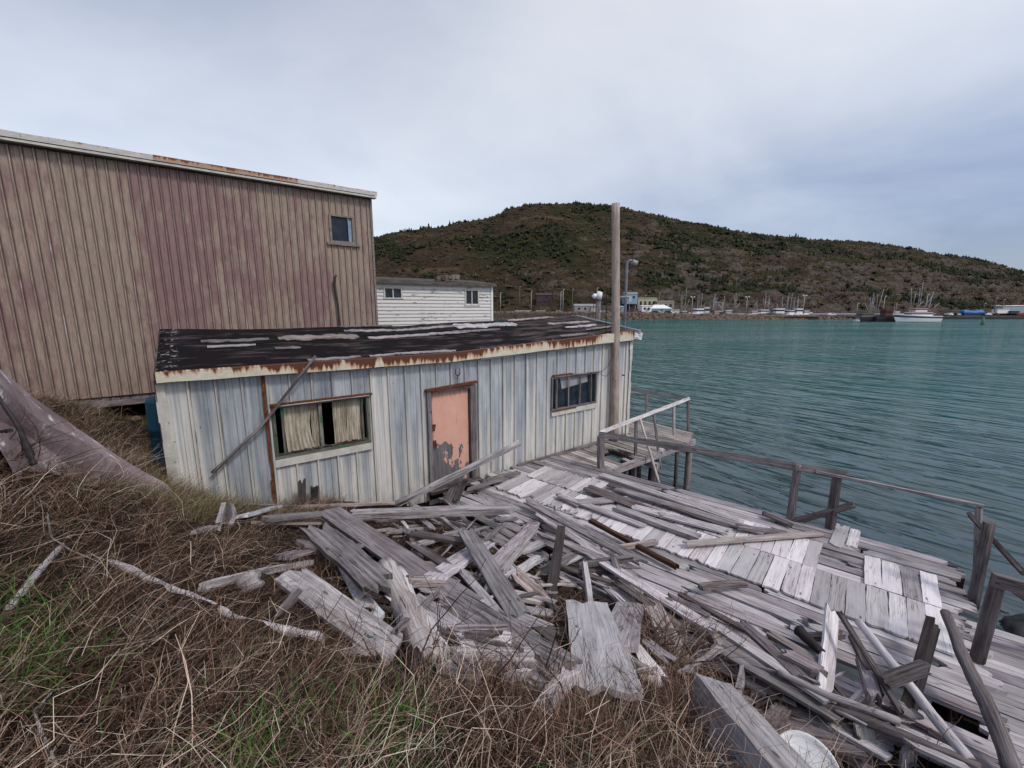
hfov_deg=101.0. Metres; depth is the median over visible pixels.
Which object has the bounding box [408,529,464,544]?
plank
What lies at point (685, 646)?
tangled bush
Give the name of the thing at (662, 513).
plank
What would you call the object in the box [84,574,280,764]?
bramble
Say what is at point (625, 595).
plank
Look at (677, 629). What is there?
wood scrap
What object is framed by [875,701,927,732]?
wood scrap
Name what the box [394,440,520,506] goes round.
beam
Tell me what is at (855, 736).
plank
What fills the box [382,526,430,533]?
wood scrap
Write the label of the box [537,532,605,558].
plank
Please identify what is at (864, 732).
plank
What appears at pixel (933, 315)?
quay ground
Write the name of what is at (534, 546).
plank
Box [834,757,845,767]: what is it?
wood scrap
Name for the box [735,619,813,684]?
plank
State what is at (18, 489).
dead stem
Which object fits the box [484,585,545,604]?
plank
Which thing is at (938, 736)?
wood scrap
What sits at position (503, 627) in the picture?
plank
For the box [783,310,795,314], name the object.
fishing boat
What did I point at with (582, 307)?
grey shed building
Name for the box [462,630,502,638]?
wood scrap
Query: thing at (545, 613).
bramble
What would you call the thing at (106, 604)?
bramble
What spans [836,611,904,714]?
plank
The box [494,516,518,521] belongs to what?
wood scrap
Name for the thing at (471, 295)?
window
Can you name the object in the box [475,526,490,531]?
wood scrap
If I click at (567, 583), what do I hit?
wood scrap
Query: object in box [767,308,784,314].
fishing boat
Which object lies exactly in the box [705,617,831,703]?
plank
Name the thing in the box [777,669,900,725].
pole
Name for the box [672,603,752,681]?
tangled bush
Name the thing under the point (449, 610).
wood scrap
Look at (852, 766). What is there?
wood scrap
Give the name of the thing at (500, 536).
wood scrap
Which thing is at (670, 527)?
plank
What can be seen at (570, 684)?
plank
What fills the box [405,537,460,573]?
wood scrap
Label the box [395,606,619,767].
bramble
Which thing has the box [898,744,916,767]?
plank
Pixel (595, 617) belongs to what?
plank
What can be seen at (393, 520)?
wood scrap
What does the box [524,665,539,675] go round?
wood scrap
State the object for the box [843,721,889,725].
wood scrap
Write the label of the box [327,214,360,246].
window
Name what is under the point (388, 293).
window
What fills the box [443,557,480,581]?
wood scrap
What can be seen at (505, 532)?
wood scrap
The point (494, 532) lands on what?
wood scrap
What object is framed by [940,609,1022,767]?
driftwood log
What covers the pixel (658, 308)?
blue store
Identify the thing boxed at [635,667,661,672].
wood scrap
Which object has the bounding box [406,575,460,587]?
plank
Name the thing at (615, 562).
stake
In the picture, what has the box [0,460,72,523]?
bramble
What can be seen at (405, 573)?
log
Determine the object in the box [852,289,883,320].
trawler
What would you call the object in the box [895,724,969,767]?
plank
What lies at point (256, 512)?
plank
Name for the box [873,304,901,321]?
trawler
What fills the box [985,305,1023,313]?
warehouse
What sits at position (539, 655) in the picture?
wood scrap
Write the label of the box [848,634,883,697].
plank
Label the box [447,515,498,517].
wood scrap
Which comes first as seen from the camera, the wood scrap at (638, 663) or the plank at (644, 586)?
the wood scrap at (638, 663)
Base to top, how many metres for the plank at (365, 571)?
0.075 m
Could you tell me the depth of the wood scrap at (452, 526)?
6.67 m
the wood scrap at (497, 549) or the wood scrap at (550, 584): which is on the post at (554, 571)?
the wood scrap at (550, 584)
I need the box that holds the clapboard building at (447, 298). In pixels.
[376,274,496,325]
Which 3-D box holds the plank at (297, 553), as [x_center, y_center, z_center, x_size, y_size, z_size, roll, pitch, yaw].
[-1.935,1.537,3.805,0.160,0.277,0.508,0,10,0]
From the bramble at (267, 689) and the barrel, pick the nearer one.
the bramble at (267, 689)
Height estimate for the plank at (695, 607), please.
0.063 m
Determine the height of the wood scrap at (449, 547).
0.648 m
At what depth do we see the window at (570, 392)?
10.61 m
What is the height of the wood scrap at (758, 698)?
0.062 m
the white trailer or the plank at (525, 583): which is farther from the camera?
the white trailer
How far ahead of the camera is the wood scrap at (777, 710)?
3.48 m
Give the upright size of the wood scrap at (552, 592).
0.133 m
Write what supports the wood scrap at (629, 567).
on the plank at (569, 534)
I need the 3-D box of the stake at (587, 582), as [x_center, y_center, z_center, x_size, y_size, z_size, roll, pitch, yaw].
[0.911,2.422,5.109,0.090,0.123,0.828,1,10,4]
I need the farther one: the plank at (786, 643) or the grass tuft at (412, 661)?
the plank at (786, 643)
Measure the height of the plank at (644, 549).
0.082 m
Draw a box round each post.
[546,525,564,603]
[901,615,940,711]
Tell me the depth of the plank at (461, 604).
3.31 m
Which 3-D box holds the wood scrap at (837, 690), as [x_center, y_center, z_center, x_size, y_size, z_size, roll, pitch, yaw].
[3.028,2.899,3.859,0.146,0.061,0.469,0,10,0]
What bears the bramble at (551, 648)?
on the wood scrap at (526, 618)
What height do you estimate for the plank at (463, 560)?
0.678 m
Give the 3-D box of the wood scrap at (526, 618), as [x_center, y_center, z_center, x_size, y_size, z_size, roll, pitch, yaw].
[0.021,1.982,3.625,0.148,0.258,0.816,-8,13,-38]
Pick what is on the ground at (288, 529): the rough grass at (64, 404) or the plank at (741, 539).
the rough grass at (64, 404)
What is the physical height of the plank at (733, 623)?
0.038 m
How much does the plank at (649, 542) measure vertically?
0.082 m
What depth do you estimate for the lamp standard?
14.61 m
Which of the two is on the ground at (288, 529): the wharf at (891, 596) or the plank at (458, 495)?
the wharf at (891, 596)
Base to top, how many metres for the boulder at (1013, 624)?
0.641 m
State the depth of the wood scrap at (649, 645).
3.67 m
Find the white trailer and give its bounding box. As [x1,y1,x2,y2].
[991,309,1009,313]
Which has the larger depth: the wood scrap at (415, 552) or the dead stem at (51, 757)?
the wood scrap at (415, 552)
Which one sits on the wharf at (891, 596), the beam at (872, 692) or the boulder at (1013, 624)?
the beam at (872, 692)
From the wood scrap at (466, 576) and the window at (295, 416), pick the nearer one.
the wood scrap at (466, 576)
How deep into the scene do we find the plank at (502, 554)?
5.43 m
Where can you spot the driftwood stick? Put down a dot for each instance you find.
(37, 573)
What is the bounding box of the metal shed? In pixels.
[153,315,642,506]
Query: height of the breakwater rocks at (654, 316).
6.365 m
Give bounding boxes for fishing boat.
[679,290,688,313]
[692,293,704,313]
[704,295,720,313]
[709,297,724,313]
[719,296,739,313]
[744,302,758,314]
[756,294,768,314]
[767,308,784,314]
[777,294,793,313]
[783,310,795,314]
[793,308,812,314]
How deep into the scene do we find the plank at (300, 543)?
3.98 m
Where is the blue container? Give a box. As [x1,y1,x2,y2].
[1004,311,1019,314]
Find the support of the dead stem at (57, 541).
on the ground at (288, 529)
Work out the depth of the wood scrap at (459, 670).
2.32 m
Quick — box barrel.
[145,396,166,474]
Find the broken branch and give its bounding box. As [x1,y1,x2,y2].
[0,396,37,465]
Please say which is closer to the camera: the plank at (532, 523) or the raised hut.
the plank at (532, 523)
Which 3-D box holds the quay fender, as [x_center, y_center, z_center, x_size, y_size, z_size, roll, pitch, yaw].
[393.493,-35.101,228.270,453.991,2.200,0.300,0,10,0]
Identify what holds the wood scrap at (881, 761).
on the wood scrap at (860, 763)
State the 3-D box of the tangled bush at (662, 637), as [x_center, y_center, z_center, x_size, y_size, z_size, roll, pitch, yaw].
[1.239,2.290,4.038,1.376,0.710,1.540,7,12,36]
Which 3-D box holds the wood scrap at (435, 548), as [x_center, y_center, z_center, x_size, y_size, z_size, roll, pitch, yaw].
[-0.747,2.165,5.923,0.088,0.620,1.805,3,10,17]
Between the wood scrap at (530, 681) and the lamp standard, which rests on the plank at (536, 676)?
the wood scrap at (530, 681)
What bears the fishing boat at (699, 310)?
on the water
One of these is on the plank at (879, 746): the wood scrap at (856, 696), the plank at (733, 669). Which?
the wood scrap at (856, 696)
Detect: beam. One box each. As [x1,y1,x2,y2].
[350,503,513,520]
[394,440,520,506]
[578,555,633,568]
[855,656,882,706]
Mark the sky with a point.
(895, 122)
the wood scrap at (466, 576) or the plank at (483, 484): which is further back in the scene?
the plank at (483, 484)
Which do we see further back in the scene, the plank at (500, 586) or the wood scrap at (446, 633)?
the plank at (500, 586)
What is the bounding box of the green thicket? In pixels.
[374,201,1023,308]
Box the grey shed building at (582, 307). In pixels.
[573,304,595,311]
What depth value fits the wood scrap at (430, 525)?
6.04 m
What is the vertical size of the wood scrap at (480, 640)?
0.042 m
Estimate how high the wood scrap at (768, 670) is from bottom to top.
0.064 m
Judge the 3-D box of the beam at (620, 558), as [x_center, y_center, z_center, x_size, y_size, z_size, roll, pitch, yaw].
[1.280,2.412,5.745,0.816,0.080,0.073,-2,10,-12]
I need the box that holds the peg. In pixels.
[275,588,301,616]
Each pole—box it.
[211,355,316,473]
[604,203,624,440]
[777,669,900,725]
[855,619,975,759]
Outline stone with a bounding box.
[130,415,141,422]
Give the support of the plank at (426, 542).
on the wood scrap at (435, 548)
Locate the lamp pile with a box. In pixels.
[592,291,602,319]
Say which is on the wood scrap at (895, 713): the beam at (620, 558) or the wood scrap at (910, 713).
the wood scrap at (910, 713)
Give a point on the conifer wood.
(647, 280)
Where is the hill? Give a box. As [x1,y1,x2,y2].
[374,204,1023,312]
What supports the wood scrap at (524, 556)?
on the ground at (288, 529)
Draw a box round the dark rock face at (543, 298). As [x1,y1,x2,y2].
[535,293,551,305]
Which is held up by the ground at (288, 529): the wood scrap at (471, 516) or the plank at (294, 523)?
the plank at (294, 523)
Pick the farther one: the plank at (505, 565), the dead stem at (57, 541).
the plank at (505, 565)
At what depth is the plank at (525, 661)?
2.76 m
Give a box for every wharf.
[413,388,1023,767]
[784,316,818,318]
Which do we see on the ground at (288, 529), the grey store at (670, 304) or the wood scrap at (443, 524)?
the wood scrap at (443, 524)
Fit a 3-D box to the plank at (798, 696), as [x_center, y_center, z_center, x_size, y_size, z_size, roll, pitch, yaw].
[2.513,2.829,4.081,1.109,0.145,0.226,9,13,41]
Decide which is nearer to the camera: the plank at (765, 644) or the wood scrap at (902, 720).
the wood scrap at (902, 720)
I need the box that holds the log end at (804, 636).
[793,625,824,653]
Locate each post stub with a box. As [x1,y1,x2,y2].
[298,478,305,503]
[310,485,318,503]
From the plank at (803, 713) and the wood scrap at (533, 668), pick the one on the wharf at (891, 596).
the plank at (803, 713)
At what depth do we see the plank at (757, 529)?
6.71 m
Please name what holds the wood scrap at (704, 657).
on the plank at (798, 696)
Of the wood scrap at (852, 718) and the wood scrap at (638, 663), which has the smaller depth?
the wood scrap at (638, 663)
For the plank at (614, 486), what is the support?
on the wharf at (891, 596)
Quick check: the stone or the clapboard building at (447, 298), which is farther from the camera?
the clapboard building at (447, 298)
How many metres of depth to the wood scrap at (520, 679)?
2.50 m
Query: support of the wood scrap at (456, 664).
on the wood scrap at (459, 670)
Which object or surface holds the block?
on the plank at (827, 657)
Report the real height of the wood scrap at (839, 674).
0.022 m
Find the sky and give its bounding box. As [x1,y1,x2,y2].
[0,0,1023,313]
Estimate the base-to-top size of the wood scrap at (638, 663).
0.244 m
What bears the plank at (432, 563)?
on the wood scrap at (466, 585)
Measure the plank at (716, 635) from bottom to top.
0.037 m
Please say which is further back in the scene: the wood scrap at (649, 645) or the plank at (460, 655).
the wood scrap at (649, 645)
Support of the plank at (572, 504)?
on the wharf at (891, 596)
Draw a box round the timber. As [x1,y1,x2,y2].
[690,673,811,767]
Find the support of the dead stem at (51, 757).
on the ground at (288, 529)
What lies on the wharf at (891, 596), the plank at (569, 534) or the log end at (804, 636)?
the plank at (569, 534)
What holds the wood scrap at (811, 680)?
on the plank at (765, 644)
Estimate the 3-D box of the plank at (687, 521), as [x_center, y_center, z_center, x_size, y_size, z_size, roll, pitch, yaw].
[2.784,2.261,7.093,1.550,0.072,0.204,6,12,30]
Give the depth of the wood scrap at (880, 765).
3.58 m
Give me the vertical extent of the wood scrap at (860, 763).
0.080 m
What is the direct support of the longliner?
on the water
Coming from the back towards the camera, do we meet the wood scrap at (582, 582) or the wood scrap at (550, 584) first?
the wood scrap at (582, 582)
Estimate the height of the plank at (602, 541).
0.048 m
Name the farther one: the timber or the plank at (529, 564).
the plank at (529, 564)
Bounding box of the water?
[493,319,1023,710]
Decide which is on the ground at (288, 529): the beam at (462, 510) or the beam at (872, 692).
the beam at (462, 510)
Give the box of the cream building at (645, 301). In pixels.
[636,298,656,307]
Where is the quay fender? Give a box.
[822,317,1023,318]
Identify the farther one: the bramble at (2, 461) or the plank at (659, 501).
the plank at (659, 501)
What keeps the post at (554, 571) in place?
on the ground at (288, 529)
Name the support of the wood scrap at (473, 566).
on the ground at (288, 529)
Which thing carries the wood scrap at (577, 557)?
on the plank at (569, 534)
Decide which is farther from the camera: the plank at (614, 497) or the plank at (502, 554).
the plank at (614, 497)
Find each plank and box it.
[190,524,217,534]
[197,559,313,591]
[215,502,225,530]
[215,503,296,507]
[224,503,236,527]
[236,505,282,518]
[251,521,330,524]
[261,511,323,521]
[274,549,318,560]
[274,566,402,659]
[278,501,409,509]
[295,539,320,552]
[299,522,392,598]
[320,507,516,620]
[337,566,384,619]
[343,642,389,664]
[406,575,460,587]
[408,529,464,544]
[411,525,479,545]
[416,593,464,646]
[424,541,494,580]
[426,561,486,584]
[437,590,581,680]
[442,642,470,662]
[445,477,460,503]
[445,646,537,668]
[446,623,529,642]
[453,479,467,501]
[456,633,511,646]
[458,528,530,617]
[467,477,506,490]
[480,470,520,482]
[482,665,547,695]
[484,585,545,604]
[493,522,539,565]
[499,526,538,573]
[505,555,544,580]
[511,566,549,602]
[519,540,546,555]
[521,520,537,529]
[524,499,647,565]
[533,666,579,714]
[535,512,642,578]
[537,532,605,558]
[555,493,578,507]
[557,493,646,528]
[566,600,643,701]
[576,496,630,504]
[579,543,718,634]
[583,485,657,517]
[588,518,678,569]
[597,575,643,614]
[599,473,738,521]
[607,483,729,527]
[611,579,686,628]
[612,504,700,539]
[612,601,642,652]
[614,487,764,534]
[620,539,658,548]
[628,643,667,685]
[631,504,729,534]
[643,593,690,676]
[658,512,667,518]
[665,593,709,617]
[678,593,776,645]
[682,531,823,546]
[694,650,765,696]
[697,579,747,590]
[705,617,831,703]
[708,631,725,646]
[710,638,842,722]
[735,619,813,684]
[735,664,745,694]
[736,524,786,533]
[749,675,764,708]
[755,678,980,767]
[758,704,768,710]
[761,711,868,759]
[762,511,792,527]
[766,631,818,662]
[768,695,830,731]
[808,630,845,641]
[815,603,838,691]
[826,722,893,761]
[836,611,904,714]
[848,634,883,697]
[853,722,876,762]
[853,730,860,739]
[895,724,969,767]
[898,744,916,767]
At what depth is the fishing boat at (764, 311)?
238.48 m
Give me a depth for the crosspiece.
3.78 m
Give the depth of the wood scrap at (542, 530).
6.63 m
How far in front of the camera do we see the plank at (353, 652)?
2.51 m
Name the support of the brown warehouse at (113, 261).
on the ground at (288, 529)
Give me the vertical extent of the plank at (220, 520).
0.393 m
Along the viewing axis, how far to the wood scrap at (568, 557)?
5.67 m
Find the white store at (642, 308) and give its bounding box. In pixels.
[638,305,651,311]
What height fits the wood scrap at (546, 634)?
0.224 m
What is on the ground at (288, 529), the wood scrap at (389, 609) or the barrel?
the barrel
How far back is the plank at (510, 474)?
8.81 m
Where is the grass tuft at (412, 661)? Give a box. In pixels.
[371,642,437,700]
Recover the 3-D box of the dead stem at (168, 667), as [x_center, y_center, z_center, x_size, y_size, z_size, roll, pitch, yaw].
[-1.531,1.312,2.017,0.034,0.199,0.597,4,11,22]
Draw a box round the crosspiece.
[877,659,931,688]
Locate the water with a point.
(936, 408)
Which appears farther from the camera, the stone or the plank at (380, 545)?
the stone
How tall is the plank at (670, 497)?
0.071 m
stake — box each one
[581,561,592,601]
[610,557,624,581]
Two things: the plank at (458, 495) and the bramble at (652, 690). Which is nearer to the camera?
the bramble at (652, 690)
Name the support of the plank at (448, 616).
on the wood scrap at (384, 600)
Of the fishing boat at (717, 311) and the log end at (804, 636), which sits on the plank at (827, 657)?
the log end at (804, 636)
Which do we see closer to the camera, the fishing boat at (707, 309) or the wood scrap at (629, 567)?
the wood scrap at (629, 567)
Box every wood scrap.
[356,533,388,547]
[364,520,395,523]
[376,518,423,521]
[376,523,442,531]
[379,597,389,604]
[381,605,392,612]
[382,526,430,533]
[388,522,409,535]
[392,591,437,633]
[400,520,408,529]
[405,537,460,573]
[410,548,423,558]
[418,587,438,594]
[419,518,436,529]
[426,517,480,535]
[431,518,452,529]
[431,544,449,551]
[438,517,458,529]
[438,629,459,638]
[439,605,452,612]
[441,516,478,555]
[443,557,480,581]
[444,499,480,536]
[444,659,481,685]
[446,518,483,525]
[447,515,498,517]
[452,655,477,675]
[459,569,505,615]
[461,504,515,538]
[461,582,484,589]
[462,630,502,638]
[464,564,477,568]
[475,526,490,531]
[476,637,523,651]
[479,530,506,546]
[482,522,505,542]
[487,530,544,566]
[489,541,516,568]
[493,639,541,657]
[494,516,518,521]
[494,592,539,603]
[497,662,539,688]
[500,607,553,627]
[504,668,532,682]
[509,566,540,582]
[515,580,579,588]
[518,554,529,560]
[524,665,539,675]
[526,606,561,618]
[532,595,557,602]
[532,626,564,645]
[536,550,576,575]
[536,564,583,588]
[538,528,554,534]
[538,582,565,586]
[544,602,560,612]
[545,590,557,593]
[560,546,602,568]
[560,572,607,595]
[561,564,614,584]
[561,565,596,572]
[591,580,609,588]
[592,573,624,601]
[594,566,616,580]
[596,570,613,574]
[620,565,640,568]
[631,657,670,683]
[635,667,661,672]
[642,626,684,631]
[642,638,675,663]
[677,645,723,674]
[685,684,756,703]
[689,642,740,648]
[746,686,795,706]
[749,663,777,674]
[750,697,768,704]
[754,694,784,708]
[763,700,792,733]
[798,674,819,685]
[800,671,845,691]
[831,682,860,727]
[832,753,875,767]
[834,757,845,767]
[835,710,866,726]
[839,687,865,723]
[840,719,853,732]
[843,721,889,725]
[845,762,867,767]
[860,712,914,723]
[870,758,919,766]
[874,762,884,767]
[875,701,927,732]
[889,700,923,725]
[925,727,949,745]
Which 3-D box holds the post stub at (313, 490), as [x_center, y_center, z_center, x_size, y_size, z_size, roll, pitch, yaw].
[-3.259,1.919,6.987,0.139,0.504,0.073,-3,10,-17]
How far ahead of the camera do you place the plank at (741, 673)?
4.02 m
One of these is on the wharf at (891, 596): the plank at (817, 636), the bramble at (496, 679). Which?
the plank at (817, 636)
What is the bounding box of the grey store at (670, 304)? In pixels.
[653,301,673,308]
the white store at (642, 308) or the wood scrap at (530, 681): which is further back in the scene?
the white store at (642, 308)
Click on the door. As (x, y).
(450, 434)
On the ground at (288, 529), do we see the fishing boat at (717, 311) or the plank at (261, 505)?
the plank at (261, 505)
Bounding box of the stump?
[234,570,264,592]
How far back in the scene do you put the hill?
341.76 m
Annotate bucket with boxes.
[781,730,838,767]
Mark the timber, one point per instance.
(779, 755)
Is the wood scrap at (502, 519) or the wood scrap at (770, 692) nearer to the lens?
the wood scrap at (770, 692)
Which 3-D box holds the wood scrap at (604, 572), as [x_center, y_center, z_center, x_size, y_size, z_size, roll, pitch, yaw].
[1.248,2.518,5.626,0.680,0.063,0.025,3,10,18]
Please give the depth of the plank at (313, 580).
2.81 m
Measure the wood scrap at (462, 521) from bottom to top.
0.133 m
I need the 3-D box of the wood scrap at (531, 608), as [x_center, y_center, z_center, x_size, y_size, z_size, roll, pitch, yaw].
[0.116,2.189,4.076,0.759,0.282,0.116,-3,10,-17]
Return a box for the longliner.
[893,282,942,321]
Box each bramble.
[0,408,113,487]
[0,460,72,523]
[3,526,199,648]
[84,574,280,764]
[182,580,410,745]
[235,559,611,723]
[294,637,458,764]
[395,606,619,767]
[416,556,584,693]
[533,600,567,631]
[588,649,707,758]
[830,669,925,762]
[885,703,961,767]
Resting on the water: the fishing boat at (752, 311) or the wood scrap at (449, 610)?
the fishing boat at (752, 311)
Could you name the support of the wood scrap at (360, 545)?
on the wood scrap
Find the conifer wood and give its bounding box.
[376,201,1021,307]
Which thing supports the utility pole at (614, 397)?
on the wharf at (891, 596)
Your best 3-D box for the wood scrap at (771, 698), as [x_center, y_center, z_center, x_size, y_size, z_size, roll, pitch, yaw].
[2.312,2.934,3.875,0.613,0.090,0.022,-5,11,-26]
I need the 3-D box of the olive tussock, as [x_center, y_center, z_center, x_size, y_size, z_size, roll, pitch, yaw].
[-4.586,1.224,5.644,4.175,2.164,4.326,0,10,0]
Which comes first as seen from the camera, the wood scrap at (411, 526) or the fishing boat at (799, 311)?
the wood scrap at (411, 526)
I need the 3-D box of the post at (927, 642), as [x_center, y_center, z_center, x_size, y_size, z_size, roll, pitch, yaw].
[3.892,2.668,4.016,1.034,0.564,0.117,-8,13,-38]
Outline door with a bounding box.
[431,389,468,484]
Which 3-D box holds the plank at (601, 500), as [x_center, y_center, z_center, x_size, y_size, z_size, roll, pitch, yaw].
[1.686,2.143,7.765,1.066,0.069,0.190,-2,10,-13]
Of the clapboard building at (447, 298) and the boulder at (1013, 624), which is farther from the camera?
the clapboard building at (447, 298)
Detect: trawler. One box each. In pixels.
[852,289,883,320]
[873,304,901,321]
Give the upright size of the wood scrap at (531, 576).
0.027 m
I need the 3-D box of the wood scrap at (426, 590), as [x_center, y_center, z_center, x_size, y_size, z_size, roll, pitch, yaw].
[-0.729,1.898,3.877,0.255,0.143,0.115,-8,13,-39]
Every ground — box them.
[0,403,928,767]
[812,314,1023,315]
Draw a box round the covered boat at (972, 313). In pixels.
[957,310,984,315]
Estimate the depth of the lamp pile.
18.59 m
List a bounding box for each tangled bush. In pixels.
[558,583,725,675]
[595,574,778,707]
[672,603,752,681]
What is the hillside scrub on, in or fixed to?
on the hill
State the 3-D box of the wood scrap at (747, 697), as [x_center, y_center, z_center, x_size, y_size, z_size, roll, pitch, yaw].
[1.939,2.818,3.833,1.133,0.746,0.086,-6,12,-30]
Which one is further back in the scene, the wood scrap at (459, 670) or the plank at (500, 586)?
the plank at (500, 586)
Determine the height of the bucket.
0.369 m
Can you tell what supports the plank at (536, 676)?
on the ground at (288, 529)
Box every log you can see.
[108,559,323,640]
[378,557,447,680]
[398,566,447,644]
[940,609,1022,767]
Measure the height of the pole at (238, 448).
1.664 m
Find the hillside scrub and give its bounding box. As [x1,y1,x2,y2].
[374,202,1023,309]
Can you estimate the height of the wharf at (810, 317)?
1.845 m
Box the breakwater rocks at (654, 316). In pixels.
[493,311,856,319]
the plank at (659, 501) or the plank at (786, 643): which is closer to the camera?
the plank at (786, 643)
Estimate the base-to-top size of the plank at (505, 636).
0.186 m
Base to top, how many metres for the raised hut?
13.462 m
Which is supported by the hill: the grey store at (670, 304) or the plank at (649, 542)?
the grey store at (670, 304)
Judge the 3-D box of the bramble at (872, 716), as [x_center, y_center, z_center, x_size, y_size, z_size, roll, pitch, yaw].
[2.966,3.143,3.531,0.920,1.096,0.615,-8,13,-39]
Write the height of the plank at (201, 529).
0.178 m
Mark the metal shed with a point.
(381, 413)
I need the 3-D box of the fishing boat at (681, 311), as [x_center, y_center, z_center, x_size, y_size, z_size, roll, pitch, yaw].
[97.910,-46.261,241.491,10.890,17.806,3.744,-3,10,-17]
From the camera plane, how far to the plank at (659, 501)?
7.49 m
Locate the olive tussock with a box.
[90,441,324,529]
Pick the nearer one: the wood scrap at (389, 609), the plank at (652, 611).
the wood scrap at (389, 609)
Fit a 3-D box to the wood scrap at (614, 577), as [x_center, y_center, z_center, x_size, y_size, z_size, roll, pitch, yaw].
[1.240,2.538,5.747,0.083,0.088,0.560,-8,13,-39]
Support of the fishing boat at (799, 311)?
on the water
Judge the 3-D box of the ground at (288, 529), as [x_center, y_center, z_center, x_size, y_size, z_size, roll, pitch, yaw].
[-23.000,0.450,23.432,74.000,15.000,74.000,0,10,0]
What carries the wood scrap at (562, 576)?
on the ground at (288, 529)
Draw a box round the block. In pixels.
[781,649,827,677]
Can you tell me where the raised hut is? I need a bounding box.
[622,292,637,310]
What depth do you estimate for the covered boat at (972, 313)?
236.92 m
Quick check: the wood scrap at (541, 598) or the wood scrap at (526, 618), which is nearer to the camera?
the wood scrap at (526, 618)
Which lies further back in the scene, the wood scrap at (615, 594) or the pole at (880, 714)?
the wood scrap at (615, 594)
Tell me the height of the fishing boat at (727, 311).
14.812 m
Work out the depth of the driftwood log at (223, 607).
2.56 m
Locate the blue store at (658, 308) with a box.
[651,305,670,311]
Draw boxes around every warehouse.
[0,129,377,410]
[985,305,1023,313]
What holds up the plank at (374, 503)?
on the ground at (288, 529)
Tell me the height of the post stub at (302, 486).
0.585 m
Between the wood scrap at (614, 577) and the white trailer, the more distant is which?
the white trailer
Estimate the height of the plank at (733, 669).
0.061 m
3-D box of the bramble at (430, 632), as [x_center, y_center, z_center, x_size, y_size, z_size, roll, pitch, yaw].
[-0.510,1.349,2.382,2.118,0.881,0.960,-4,11,-21]
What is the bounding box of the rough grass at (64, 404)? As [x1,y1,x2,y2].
[33,392,149,467]
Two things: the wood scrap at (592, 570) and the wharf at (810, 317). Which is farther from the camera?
the wharf at (810, 317)
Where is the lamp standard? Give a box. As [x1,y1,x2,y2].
[620,259,638,326]
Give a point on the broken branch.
(28, 451)
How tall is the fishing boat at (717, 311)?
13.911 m
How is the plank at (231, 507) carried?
on the ground at (288, 529)
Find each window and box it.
[269,393,372,467]
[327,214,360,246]
[382,286,403,298]
[464,289,479,305]
[550,371,601,415]
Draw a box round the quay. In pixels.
[943,316,1023,316]
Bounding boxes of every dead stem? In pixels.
[8,486,38,511]
[32,693,58,767]
[46,513,101,563]
[111,633,248,690]
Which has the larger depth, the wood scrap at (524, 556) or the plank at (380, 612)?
the wood scrap at (524, 556)
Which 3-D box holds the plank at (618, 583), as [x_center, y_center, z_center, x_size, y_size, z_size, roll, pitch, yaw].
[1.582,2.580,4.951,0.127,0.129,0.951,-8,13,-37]
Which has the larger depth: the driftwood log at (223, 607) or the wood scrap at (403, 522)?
the wood scrap at (403, 522)
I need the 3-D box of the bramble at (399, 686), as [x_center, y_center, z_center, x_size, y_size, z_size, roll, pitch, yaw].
[-0.557,1.385,1.912,0.719,0.437,0.737,0,10,0]
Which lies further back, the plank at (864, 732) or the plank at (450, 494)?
the plank at (450, 494)
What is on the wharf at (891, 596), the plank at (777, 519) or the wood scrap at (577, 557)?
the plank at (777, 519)
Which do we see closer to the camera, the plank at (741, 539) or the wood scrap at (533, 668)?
the wood scrap at (533, 668)
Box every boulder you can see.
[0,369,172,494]
[999,613,1023,636]
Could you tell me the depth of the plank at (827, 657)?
4.25 m
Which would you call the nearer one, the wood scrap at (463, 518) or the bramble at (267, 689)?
the bramble at (267, 689)
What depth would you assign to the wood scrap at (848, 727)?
3.73 m
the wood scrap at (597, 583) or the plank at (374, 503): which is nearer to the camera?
the wood scrap at (597, 583)
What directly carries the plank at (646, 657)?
on the ground at (288, 529)
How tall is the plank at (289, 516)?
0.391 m
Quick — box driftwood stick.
[3,535,72,609]
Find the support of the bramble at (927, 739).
on the ground at (288, 529)

